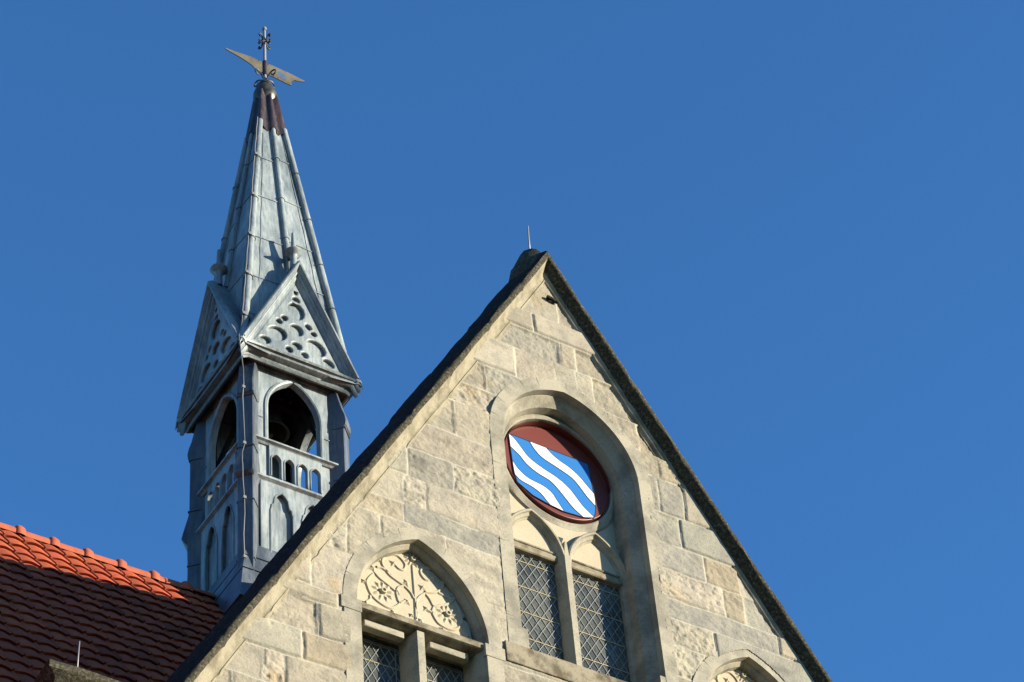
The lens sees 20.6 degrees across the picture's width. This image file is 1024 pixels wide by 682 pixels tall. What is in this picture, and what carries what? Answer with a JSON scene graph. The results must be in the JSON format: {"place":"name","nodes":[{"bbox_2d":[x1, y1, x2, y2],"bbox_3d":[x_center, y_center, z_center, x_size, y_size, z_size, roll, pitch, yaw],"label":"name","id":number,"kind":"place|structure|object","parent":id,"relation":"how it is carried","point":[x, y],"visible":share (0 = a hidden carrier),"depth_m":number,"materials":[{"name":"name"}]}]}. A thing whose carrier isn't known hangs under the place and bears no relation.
{"place":"outdoors","nodes":[
{"label":"outdoors","id":0,"kind":"place"},
{"bbox_2d":[0,0,1023,681],"label":"sky","id":1,"kind":"structure","parent":0,"point":[796,227],"materials":[{"name":"blue"}]},
{"label":"ground","id":2,"kind":"structure","parent":0,"visible":0},
{"bbox_2d":[35,659,120,681],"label":"stone parapet","id":3,"kind":"structure","parent":2,"relation":"on","point":[53,671],"depth_m":21.18,"materials":[{"name":"stone"}]},
{"bbox_2d":[77,641,79,666],"bbox_3d":[-3.289,2.409,21.350,0.020,0.350,0.012,22,-52,-24],"label":"lightning rod","id":4,"kind":"object","parent":3,"relation":"on","point":[78,654],"visible":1,"depth_m":21.37,"materials":[{"name":"grey metal"}]},
{"bbox_2d":[0,522,223,681],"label":"tiled range","id":5,"kind":"structure","parent":2,"relation":"on","point":[121,620],"depth_m":28.01,"materials":[{"name":"tile"}]},
{"bbox_2d":[175,80,362,614],"bbox_3d":[-2.956,0.324,34.161,1.672,10.945,1.672,22,-52,-24],"label":"bell turret","id":6,"kind":"object","parent":5,"relation":"on","point":[291,339],"visible":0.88,"depth_m":33.48,"materials":[{"name":"grey metal"}]},
{"bbox_2d":[238,116,257,558],"bbox_3d":[-3.122,-0.138,33.597,0.057,9.001,0.888,-12,-46,6],"label":"lightning cable","id":7,"kind":"object","parent":6,"relation":"attached to","point":[244,496],"visible":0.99,"depth_m":32.83,"materials":[{"name":"grey metal"}]},
{"bbox_2d":[225,26,304,87],"bbox_3d":[-3.380,-3.900,38.527,1.185,1.265,0.336,9,-48,-14],"label":"weather vane","id":8,"kind":"object","parent":6,"relation":"on","point":[264,69],"visible":1,"depth_m":38.37,"materials":[{"name":"gold"}]},
{"bbox_2d":[268,397,289,443],"bbox_3d":[-2.880,0.914,33.565,0.460,0.641,0.460,22,-52,-24],"label":"bell","id":9,"kind":"object","parent":6,"relation":"hanging from","point":[278,430],"visible":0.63,"depth_m":33.50,"materials":[{"name":"brown metal"}]},
{"bbox_2d":[270,388,292,403],"bbox_3d":[-2.794,0.559,34.046,0.300,0.491,0.300,22,-52,-24],"label":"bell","id":10,"kind":"object","parent":6,"relation":"hanging from","point":[283,395],"visible":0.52,"depth_m":34.00,"materials":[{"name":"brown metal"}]},
{"bbox_2d":[166,248,832,681],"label":"gabled house","id":11,"kind":"structure","parent":2,"relation":"on","point":[428,540],"depth_m":24.94,"materials":[{"name":"stone"}]},
{"bbox_2d":[340,527,505,681],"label":"window frame","id":12,"kind":"structure","parent":11,"relation":"in","point":[406,596],"depth_m":23.45,"materials":[{"name":"stone"}]},
{"bbox_2d":[527,226,529,248],"bbox_3d":[0.170,-1.001,28.167,0.028,0.450,0.018,22,-52,-24],"label":"lightning rod","id":13,"kind":"object","parent":11,"relation":"on","point":[528,237],"visible":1,"depth_m":28.19,"materials":[{"name":"grey metal"}]},
{"bbox_2d":[504,421,609,523],"bbox_3d":[0.395,1.235,26.076,1.156,1.152,0.134,22,-52,-24],"label":"heraldic disc","id":14,"kind":"object","parent":11,"relation":"attached to","point":[557,472],"visible":0.94,"depth_m":26.05,"materials":[{"name":"red paint"}]},
{"bbox_2d":[489,378,678,681],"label":"window frame","id":15,"kind":"structure","parent":11,"relation":"in","point":[616,554],"depth_m":25.25,"materials":[{"name":"stone"}]},
{"bbox_2d":[692,649,784,681],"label":"window frame","id":16,"kind":"structure","parent":11,"relation":"in","point":[738,665],"depth_m":25.25,"materials":[{"name":"stone"}]}
]}

